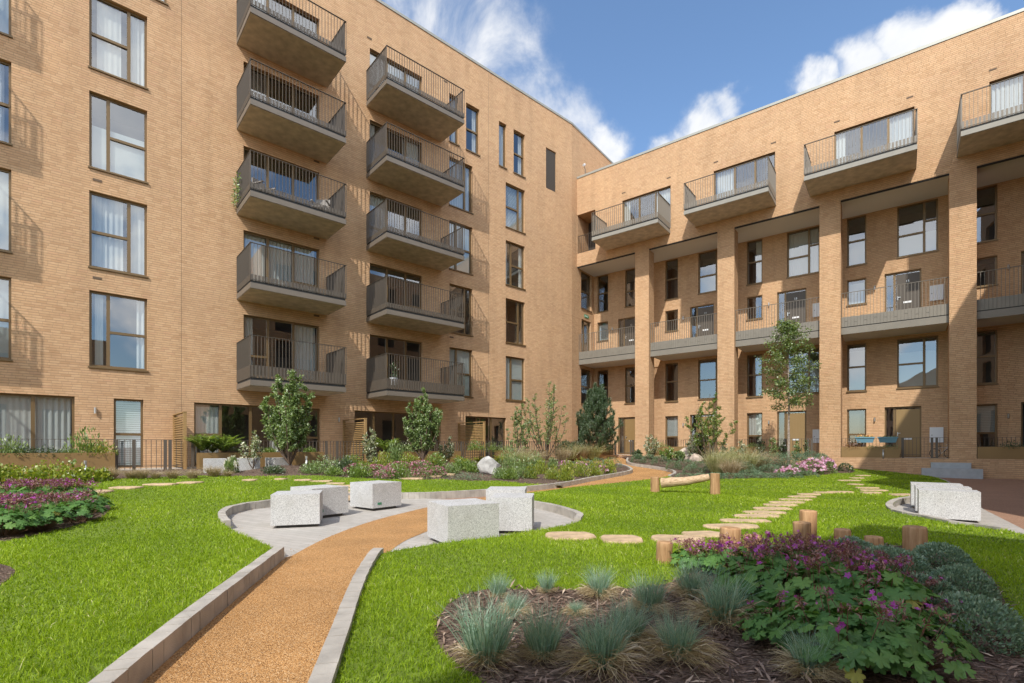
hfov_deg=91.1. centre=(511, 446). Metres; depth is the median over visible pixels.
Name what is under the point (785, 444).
metal railing
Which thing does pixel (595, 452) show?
feather grass tuft
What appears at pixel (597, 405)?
pine tree
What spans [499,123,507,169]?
window
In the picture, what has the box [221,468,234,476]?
feather grass tuft
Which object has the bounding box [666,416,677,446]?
window
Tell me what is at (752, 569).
cranesbill plant
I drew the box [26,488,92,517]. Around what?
cranesbill plant
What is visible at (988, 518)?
paving
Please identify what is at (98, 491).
stepping stone
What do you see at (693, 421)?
front door
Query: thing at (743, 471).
caryopteris plant
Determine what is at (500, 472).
garden plant
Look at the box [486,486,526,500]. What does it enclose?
granite seat
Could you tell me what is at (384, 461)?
garden plant
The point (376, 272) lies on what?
balcony door
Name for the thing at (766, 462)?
caryopteris plant
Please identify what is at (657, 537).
stepping stone
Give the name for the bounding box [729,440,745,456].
bushy shrub
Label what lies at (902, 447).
metal railing
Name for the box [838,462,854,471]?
shrub
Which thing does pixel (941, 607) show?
cranesbill plant
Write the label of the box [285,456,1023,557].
ground
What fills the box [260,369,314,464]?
amelanchier
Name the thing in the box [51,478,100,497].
cranesbill plant
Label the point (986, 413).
window
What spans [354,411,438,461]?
patio window
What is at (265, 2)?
balcony door
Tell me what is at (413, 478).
stepping stone
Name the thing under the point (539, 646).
fescue tuft
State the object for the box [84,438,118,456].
planter herb
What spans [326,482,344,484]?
stepping stone
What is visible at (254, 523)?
paving
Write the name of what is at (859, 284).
window
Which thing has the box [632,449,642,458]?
bushy shrub
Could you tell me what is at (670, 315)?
window
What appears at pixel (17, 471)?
heuchera plant
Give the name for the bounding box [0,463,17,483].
heuchera plant
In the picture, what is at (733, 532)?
log post
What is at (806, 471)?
juniper plant
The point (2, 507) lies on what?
cranesbill plant
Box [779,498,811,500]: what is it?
stepping stone
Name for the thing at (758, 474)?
juniper plant
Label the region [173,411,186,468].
slatted screen
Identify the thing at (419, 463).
heather plant
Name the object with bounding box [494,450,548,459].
metal planter
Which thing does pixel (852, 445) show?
planter herb
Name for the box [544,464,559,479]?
skimmia plant
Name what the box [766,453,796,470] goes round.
caryopteris plant
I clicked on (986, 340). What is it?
window
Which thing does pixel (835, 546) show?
cranesbill plant
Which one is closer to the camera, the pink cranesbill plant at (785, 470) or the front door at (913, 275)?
the pink cranesbill plant at (785, 470)
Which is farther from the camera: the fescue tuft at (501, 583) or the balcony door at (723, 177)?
the balcony door at (723, 177)
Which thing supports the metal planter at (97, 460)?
on the planting bed at (292, 470)
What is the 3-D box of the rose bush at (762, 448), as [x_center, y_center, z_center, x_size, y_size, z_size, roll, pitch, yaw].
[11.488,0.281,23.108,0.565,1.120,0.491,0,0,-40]
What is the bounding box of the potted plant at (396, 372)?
[388,361,398,384]
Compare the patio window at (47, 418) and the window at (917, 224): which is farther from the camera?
the window at (917, 224)
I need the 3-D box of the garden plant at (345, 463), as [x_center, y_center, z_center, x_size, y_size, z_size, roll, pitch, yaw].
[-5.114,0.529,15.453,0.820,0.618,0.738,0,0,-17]
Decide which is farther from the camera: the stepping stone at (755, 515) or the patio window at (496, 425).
the patio window at (496, 425)
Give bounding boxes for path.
[142,454,671,682]
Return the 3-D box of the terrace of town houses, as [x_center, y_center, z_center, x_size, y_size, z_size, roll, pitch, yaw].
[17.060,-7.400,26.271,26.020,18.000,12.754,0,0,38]
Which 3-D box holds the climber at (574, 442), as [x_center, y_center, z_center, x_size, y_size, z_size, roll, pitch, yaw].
[3.454,0.015,26.914,0.926,0.853,1.110,0,0,2]
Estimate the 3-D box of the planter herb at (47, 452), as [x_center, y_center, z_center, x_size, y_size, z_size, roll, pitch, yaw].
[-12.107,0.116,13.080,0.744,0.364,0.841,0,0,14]
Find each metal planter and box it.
[0,452,114,473]
[196,452,323,469]
[378,451,460,462]
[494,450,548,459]
[591,447,613,454]
[650,447,684,454]
[735,447,782,456]
[841,447,899,457]
[977,447,1023,458]
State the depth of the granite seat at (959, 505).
8.00 m
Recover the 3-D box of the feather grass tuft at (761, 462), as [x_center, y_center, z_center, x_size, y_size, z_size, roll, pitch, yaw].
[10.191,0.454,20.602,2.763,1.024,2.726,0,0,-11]
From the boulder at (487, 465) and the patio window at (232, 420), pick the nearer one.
the boulder at (487, 465)
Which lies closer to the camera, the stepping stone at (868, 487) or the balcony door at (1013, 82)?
the stepping stone at (868, 487)
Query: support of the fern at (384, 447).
in the metal planter at (457, 453)
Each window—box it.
[0,0,12,38]
[0,60,12,145]
[0,168,12,253]
[0,277,12,361]
[0,393,74,452]
[88,0,148,89]
[88,92,148,183]
[88,191,148,277]
[88,291,148,371]
[114,399,142,467]
[156,0,167,5]
[194,403,318,465]
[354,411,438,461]
[449,96,459,146]
[449,104,480,156]
[449,158,473,213]
[449,222,473,275]
[450,284,473,336]
[450,347,473,397]
[465,416,504,458]
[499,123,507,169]
[505,184,525,234]
[505,241,525,289]
[505,299,525,345]
[505,356,525,401]
[513,131,525,178]
[597,275,608,312]
[597,322,607,341]
[598,370,607,403]
[624,269,634,307]
[625,367,634,403]
[664,259,677,300]
[664,310,677,332]
[664,363,677,402]
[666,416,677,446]
[697,250,716,294]
[697,359,716,399]
[746,239,762,285]
[746,296,762,320]
[746,354,762,397]
[747,413,761,446]
[786,226,818,278]
[789,348,818,394]
[846,215,866,267]
[846,278,866,306]
[846,343,866,392]
[847,409,865,446]
[896,198,938,258]
[896,336,938,388]
[977,185,998,243]
[977,256,998,287]
[977,330,998,385]
[977,404,996,446]
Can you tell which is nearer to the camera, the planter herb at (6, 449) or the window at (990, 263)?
the planter herb at (6, 449)
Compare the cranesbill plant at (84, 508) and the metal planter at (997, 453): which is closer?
the cranesbill plant at (84, 508)
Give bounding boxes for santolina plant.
[588,457,605,466]
[602,457,622,466]
[630,454,646,462]
[640,454,655,462]
[650,455,668,464]
[665,460,681,469]
[674,458,694,468]
[682,464,702,473]
[687,460,706,471]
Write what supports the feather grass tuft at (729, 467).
on the planting bed at (682, 467)
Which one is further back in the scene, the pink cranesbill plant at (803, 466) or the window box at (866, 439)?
the window box at (866, 439)
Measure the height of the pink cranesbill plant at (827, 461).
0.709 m
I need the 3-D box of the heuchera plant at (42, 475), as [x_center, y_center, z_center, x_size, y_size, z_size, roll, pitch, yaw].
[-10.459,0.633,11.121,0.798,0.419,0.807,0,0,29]
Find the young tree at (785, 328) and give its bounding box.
[755,318,822,464]
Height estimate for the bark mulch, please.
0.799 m
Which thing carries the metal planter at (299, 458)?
on the planting bed at (292, 470)
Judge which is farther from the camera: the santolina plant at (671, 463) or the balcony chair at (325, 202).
the santolina plant at (671, 463)
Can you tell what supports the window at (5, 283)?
in the apartment block
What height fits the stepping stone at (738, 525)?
0.083 m
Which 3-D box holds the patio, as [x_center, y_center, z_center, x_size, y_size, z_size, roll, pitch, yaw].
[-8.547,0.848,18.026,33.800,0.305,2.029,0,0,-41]
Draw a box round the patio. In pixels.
[118,459,555,470]
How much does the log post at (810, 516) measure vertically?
0.506 m
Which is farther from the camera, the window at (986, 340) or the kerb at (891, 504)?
the window at (986, 340)
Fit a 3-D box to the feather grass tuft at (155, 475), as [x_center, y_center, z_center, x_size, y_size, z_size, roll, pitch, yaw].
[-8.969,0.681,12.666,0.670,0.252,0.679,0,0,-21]
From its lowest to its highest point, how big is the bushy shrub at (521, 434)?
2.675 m
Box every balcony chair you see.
[252,177,274,194]
[310,199,330,212]
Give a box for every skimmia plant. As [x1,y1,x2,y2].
[523,464,539,478]
[535,457,548,473]
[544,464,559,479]
[547,457,558,467]
[557,465,573,480]
[560,458,574,470]
[571,457,590,476]
[585,458,604,475]
[603,457,616,473]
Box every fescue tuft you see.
[433,580,534,679]
[483,573,512,598]
[498,590,537,618]
[512,596,579,671]
[532,569,563,592]
[548,600,657,682]
[560,598,594,617]
[573,561,623,603]
[591,589,659,648]
[612,568,675,615]
[629,600,739,679]
[661,555,717,603]
[667,562,775,635]
[763,620,854,682]
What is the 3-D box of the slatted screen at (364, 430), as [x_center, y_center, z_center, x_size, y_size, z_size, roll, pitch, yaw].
[-6.279,-0.045,20.020,0.100,2.090,2.070,0,0,-42]
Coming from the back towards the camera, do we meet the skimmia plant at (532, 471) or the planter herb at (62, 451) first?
the skimmia plant at (532, 471)
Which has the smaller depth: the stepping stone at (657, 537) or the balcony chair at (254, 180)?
the stepping stone at (657, 537)
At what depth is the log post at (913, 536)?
5.17 m
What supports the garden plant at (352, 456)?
on the planting bed at (292, 470)
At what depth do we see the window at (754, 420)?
26.74 m
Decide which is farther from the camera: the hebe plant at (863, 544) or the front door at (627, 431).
the front door at (627, 431)
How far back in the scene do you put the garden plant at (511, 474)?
15.27 m
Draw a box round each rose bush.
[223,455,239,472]
[756,441,766,454]
[767,437,778,463]
[778,442,786,463]
[791,439,800,461]
[797,440,809,460]
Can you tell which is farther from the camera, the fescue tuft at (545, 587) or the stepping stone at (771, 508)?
the stepping stone at (771, 508)
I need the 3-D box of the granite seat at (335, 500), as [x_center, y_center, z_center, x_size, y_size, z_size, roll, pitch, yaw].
[-3.316,0.970,8.665,0.684,0.560,0.680,0,0,38]
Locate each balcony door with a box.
[244,64,317,120]
[244,148,317,204]
[244,231,317,291]
[244,315,317,379]
[253,0,317,35]
[370,50,420,93]
[370,122,420,164]
[370,193,420,237]
[370,264,420,310]
[370,335,420,389]
[623,186,686,252]
[714,153,785,227]
[835,108,920,200]
[979,72,1023,165]
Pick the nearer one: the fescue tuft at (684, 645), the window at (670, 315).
the fescue tuft at (684, 645)
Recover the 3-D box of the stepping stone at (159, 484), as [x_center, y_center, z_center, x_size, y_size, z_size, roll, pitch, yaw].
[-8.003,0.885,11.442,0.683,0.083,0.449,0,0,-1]
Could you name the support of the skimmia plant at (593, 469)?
on the planting bed at (292, 470)
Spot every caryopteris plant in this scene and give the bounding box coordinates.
[735,469,765,477]
[738,461,756,474]
[755,455,777,471]
[755,463,781,474]
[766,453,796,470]
[777,451,812,468]
[791,450,821,467]
[813,452,828,464]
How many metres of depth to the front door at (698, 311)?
28.24 m
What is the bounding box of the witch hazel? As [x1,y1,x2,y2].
[684,392,737,462]
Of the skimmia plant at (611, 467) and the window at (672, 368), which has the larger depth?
the window at (672, 368)
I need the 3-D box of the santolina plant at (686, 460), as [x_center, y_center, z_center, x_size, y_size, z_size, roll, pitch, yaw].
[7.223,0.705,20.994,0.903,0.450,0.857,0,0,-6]
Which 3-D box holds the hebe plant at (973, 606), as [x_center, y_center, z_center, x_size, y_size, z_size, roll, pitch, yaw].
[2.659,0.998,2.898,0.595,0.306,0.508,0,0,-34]
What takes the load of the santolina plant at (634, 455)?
on the planting bed at (682, 467)
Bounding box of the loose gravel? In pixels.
[150,470,634,681]
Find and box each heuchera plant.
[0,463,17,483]
[0,463,43,483]
[16,466,63,483]
[22,457,89,484]
[70,464,103,482]
[88,467,113,481]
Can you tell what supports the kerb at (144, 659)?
on the ground at (1003, 499)
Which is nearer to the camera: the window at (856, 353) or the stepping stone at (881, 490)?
the stepping stone at (881, 490)
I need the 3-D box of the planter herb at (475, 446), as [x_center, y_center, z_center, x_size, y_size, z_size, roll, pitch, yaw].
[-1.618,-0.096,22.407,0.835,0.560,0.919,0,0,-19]
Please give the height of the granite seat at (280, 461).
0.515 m
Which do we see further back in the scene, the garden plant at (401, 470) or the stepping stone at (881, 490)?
the garden plant at (401, 470)
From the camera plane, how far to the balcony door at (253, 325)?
20.21 m
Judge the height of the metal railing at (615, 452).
0.864 m
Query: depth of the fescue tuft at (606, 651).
2.46 m
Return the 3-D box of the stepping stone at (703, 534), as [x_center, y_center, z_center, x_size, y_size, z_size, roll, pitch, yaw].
[2.412,1.124,6.291,0.531,0.083,0.366,0,0,-2]
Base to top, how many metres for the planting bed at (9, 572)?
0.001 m
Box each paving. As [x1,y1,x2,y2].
[228,499,573,556]
[895,503,1023,533]
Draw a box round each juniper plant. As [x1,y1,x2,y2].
[674,473,693,476]
[720,473,744,478]
[732,472,759,478]
[750,472,774,478]
[764,472,788,478]
[777,472,803,477]
[796,470,818,476]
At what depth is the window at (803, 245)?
25.29 m
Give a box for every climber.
[556,439,572,450]
[572,439,583,452]
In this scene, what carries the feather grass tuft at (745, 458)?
on the planting bed at (682, 467)
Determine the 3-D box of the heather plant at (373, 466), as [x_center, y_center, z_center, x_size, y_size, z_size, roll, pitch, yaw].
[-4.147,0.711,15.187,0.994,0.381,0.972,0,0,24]
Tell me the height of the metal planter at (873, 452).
0.470 m
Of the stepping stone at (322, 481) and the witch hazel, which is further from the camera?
the witch hazel
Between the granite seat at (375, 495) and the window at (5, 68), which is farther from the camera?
the window at (5, 68)
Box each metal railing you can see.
[1,439,180,470]
[191,440,362,468]
[367,441,483,462]
[488,441,592,457]
[586,440,633,454]
[654,439,714,454]
[739,438,818,456]
[842,437,947,457]
[980,437,1020,446]
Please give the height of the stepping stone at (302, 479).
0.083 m
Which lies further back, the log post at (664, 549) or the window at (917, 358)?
the window at (917, 358)
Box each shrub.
[506,403,531,452]
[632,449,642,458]
[642,434,658,458]
[659,446,677,460]
[674,450,685,460]
[685,433,700,455]
[696,434,707,456]
[720,440,728,453]
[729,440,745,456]
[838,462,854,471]
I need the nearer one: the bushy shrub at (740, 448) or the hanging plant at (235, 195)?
the hanging plant at (235, 195)
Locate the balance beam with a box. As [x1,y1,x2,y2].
[650,473,719,494]
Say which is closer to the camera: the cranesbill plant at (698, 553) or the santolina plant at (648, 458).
the cranesbill plant at (698, 553)
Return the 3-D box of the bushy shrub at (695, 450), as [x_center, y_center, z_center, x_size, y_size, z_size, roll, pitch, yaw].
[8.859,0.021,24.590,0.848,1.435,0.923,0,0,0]
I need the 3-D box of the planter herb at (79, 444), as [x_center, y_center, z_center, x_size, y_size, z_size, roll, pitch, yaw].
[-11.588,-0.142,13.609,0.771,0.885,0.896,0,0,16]
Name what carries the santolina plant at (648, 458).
on the planting bed at (682, 467)
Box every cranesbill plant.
[0,477,44,501]
[0,490,53,510]
[0,495,22,527]
[0,496,47,536]
[0,497,76,530]
[3,479,65,505]
[22,477,75,495]
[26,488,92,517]
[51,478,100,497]
[52,493,107,522]
[69,489,114,506]
[669,536,729,572]
[699,533,776,574]
[710,542,827,611]
[732,590,822,652]
[737,529,824,571]
[753,543,880,616]
[766,584,935,682]
[773,466,796,476]
[785,529,873,572]
[786,462,812,475]
[796,548,956,636]
[797,458,827,474]
[812,456,837,473]
[818,544,914,585]
[825,587,984,682]
[889,569,945,590]
[916,589,971,636]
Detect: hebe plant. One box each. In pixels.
[824,535,877,561]
[853,543,933,573]
[906,571,958,596]
[912,541,979,572]
[925,590,1023,657]
[928,563,1002,601]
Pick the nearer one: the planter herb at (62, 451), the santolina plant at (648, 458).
the planter herb at (62, 451)
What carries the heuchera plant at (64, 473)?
on the bark mulch
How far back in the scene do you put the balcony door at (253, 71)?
19.97 m
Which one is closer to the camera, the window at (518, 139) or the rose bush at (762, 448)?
the rose bush at (762, 448)
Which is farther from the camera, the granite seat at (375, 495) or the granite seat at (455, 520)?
the granite seat at (375, 495)
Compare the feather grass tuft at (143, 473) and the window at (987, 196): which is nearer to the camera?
the feather grass tuft at (143, 473)
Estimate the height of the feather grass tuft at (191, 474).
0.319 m
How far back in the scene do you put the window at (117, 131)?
16.24 m
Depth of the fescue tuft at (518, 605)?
3.31 m
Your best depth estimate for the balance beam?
11.87 m
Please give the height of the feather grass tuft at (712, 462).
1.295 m
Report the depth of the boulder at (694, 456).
23.93 m
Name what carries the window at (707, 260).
in the terrace of town houses
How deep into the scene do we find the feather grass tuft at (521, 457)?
18.56 m
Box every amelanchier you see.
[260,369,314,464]
[403,387,443,459]
[522,381,568,459]
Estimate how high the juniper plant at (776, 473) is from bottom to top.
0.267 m
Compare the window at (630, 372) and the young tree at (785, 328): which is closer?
the young tree at (785, 328)
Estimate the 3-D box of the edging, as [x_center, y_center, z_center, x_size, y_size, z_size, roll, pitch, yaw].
[2.044,1.214,11.437,3.375,0.212,15.079,0,0,39]
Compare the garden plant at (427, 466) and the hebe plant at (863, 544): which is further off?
the garden plant at (427, 466)
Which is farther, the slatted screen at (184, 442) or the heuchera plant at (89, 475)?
the slatted screen at (184, 442)
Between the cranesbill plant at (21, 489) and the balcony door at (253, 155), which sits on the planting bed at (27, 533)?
the cranesbill plant at (21, 489)
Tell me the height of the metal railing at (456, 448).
0.934 m
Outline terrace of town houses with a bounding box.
[577,8,1023,478]
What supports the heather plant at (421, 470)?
on the planting bed at (292, 470)
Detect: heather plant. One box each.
[343,463,368,473]
[365,464,389,475]
[375,468,400,479]
[386,461,415,470]
[409,459,432,470]
[409,467,431,478]
[430,465,447,477]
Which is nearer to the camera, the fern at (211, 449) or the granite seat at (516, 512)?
the granite seat at (516, 512)
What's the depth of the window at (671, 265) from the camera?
30.64 m
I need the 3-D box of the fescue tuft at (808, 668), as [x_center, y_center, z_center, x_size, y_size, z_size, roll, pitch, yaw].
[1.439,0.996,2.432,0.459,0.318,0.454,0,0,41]
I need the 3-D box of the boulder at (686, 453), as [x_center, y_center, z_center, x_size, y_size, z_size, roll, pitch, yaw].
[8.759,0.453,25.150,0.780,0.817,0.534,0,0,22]
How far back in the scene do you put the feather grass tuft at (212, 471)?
13.41 m
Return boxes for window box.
[855,435,874,442]
[877,436,897,442]
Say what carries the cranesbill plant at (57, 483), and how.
on the planting bed at (27, 533)
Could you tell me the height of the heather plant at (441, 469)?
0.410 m
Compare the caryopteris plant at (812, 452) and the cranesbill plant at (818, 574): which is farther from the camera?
the caryopteris plant at (812, 452)
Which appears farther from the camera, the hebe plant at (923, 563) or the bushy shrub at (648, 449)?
the bushy shrub at (648, 449)
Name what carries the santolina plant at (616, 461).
on the planting bed at (292, 470)
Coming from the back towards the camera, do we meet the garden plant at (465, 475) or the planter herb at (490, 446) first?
the planter herb at (490, 446)
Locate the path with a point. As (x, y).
(278, 633)
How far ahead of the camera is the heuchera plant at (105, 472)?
11.77 m
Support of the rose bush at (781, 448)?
on the planting bed at (682, 467)
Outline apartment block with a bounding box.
[0,0,630,467]
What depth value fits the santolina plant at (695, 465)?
19.76 m
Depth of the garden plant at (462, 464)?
17.12 m
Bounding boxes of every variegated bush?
[238,430,264,468]
[361,429,377,462]
[438,436,454,462]
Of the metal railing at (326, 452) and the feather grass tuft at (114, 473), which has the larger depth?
the metal railing at (326, 452)
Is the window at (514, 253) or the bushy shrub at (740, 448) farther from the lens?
the window at (514, 253)
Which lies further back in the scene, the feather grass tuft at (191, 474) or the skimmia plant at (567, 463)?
the skimmia plant at (567, 463)
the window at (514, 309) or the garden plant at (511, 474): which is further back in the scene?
the window at (514, 309)
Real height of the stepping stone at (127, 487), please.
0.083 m
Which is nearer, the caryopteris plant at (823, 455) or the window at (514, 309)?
the caryopteris plant at (823, 455)
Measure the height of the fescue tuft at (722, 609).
0.423 m
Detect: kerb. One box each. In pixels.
[88,458,675,682]
[885,496,1007,530]
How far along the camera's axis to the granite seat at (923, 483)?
9.71 m
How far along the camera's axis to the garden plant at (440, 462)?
17.18 m
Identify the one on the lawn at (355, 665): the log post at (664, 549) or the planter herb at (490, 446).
the log post at (664, 549)
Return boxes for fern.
[182,433,227,450]
[199,434,244,450]
[201,442,220,451]
[374,437,401,450]
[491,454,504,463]
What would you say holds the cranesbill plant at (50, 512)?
on the planting bed at (27, 533)
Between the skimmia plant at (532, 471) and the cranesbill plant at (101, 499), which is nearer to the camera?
the cranesbill plant at (101, 499)
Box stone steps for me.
[921,462,982,478]
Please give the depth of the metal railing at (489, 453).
24.88 m
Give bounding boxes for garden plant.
[260,465,286,473]
[299,461,323,473]
[306,454,340,472]
[323,465,345,475]
[333,456,357,471]
[340,453,362,465]
[347,460,373,477]
[370,451,393,468]
[384,438,406,465]
[388,462,411,478]
[400,451,418,466]
[421,463,440,474]
[426,452,446,466]
[443,471,485,479]
[444,462,462,473]
[452,456,468,469]
[463,460,479,471]
[492,467,506,478]
[498,445,520,470]
[499,467,518,479]
[508,454,535,478]
[528,451,543,466]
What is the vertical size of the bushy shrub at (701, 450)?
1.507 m
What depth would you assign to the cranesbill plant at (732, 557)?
4.25 m
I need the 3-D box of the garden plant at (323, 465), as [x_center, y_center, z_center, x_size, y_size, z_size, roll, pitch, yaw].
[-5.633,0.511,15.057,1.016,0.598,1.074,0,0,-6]
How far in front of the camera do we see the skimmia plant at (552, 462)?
20.38 m
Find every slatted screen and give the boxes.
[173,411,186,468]
[343,418,366,463]
[458,421,484,459]
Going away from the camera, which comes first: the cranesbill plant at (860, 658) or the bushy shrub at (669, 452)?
the cranesbill plant at (860, 658)
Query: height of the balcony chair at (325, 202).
0.860 m
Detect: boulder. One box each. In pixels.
[477,456,499,474]
[680,447,691,460]
[689,453,703,461]
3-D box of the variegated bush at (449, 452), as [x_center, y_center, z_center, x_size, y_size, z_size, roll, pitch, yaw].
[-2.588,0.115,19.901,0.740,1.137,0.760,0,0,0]
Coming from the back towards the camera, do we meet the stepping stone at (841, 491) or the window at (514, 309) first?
the window at (514, 309)
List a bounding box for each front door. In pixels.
[619,317,634,346]
[619,417,634,453]
[691,304,713,336]
[691,414,713,450]
[778,288,805,324]
[778,411,805,455]
[885,269,920,311]
[885,406,920,456]
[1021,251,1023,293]
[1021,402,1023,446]
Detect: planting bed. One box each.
[0,495,109,541]
[0,564,14,584]
[1,460,629,485]
[624,456,859,478]
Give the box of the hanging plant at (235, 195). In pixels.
[231,171,241,205]
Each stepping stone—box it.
[91,490,113,492]
[109,486,143,489]
[142,483,178,485]
[176,481,203,483]
[294,479,311,480]
[311,480,332,482]
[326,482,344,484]
[402,477,423,479]
[545,531,595,540]
[601,535,642,543]
[651,534,704,543]
[681,531,719,537]
[703,523,759,529]
[720,518,770,523]
[734,514,780,517]
[742,510,785,514]
[753,507,792,510]
[763,504,798,506]
[769,501,803,503]
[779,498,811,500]
[787,495,816,497]
[797,493,820,495]
[827,491,852,492]
[855,487,879,488]
[860,489,888,491]
[888,493,909,495]
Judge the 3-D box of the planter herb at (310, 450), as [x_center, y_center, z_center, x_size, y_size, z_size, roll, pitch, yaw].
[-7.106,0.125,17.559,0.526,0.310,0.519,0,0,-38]
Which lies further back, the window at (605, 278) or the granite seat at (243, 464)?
the window at (605, 278)
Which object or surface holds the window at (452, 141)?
in the apartment block
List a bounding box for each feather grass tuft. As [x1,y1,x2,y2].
[98,465,127,477]
[117,466,139,478]
[128,467,153,478]
[146,469,164,478]
[157,468,184,478]
[180,468,205,478]
[199,464,228,476]
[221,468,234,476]
[493,444,539,467]
[512,444,556,464]
[549,443,573,460]
[552,440,587,458]
[568,445,592,458]
[579,442,613,458]
[694,445,737,473]
[705,444,738,461]
[713,454,748,475]
[728,444,771,471]
[745,448,786,469]
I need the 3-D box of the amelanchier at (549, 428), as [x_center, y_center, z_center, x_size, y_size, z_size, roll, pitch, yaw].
[1.397,-1.181,23.035,1.944,3.652,2.428,0,0,24]
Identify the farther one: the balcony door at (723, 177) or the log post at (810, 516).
the balcony door at (723, 177)
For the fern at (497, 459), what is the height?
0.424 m
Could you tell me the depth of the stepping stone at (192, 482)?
11.77 m
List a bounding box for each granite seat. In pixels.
[203,458,226,472]
[237,458,259,470]
[265,457,287,466]
[270,490,322,527]
[290,484,347,517]
[350,480,400,510]
[427,498,498,542]
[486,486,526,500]
[490,493,533,532]
[910,482,962,505]
[914,484,971,510]
[917,488,980,522]
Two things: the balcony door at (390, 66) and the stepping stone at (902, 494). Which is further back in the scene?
the balcony door at (390, 66)
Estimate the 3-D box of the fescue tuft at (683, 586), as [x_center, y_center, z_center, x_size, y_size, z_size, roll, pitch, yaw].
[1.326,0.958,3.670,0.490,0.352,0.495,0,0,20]
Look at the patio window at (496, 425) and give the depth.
27.81 m
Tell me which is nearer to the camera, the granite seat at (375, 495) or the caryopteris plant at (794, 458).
the granite seat at (375, 495)
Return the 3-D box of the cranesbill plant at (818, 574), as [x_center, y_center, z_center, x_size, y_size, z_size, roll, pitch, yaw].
[1.990,0.874,3.232,0.824,0.488,0.826,0,0,14]
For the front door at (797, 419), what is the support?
in the terrace of town houses
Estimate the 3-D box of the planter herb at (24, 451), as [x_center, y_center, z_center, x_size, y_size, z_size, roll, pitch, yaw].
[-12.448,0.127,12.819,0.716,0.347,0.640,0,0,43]
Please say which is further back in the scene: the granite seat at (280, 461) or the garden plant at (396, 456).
the garden plant at (396, 456)
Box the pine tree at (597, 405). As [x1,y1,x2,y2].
[575,381,623,451]
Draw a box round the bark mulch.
[0,454,1023,682]
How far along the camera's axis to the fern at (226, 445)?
15.60 m
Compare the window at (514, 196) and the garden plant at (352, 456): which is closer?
the garden plant at (352, 456)
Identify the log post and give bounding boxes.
[656,540,672,563]
[719,526,740,553]
[744,534,761,553]
[793,521,810,548]
[799,509,816,541]
[834,528,850,539]
[864,535,883,545]
[902,525,927,551]
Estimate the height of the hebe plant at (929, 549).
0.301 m
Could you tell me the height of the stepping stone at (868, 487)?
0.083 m
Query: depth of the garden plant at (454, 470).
16.32 m
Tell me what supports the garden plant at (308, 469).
on the planting bed at (292, 470)
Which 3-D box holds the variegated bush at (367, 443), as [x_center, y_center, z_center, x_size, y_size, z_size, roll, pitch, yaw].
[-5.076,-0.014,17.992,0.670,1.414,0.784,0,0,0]
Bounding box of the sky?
[382,0,1023,162]
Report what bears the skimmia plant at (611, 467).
on the planting bed at (292, 470)
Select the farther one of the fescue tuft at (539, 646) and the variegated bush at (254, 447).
the variegated bush at (254, 447)
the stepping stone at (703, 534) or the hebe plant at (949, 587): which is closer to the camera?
the hebe plant at (949, 587)
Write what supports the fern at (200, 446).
in the metal planter at (299, 458)
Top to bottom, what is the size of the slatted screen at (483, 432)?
2.150 m
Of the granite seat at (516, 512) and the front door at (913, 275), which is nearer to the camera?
the granite seat at (516, 512)
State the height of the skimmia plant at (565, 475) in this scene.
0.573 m
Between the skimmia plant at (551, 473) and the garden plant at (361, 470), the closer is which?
the garden plant at (361, 470)
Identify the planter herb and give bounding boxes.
[0,433,28,456]
[7,445,39,455]
[28,444,64,457]
[58,448,79,456]
[61,426,105,455]
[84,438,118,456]
[263,446,275,451]
[303,446,315,451]
[396,442,413,451]
[467,440,484,449]
[482,442,504,451]
[841,440,861,448]
[1000,440,1023,449]

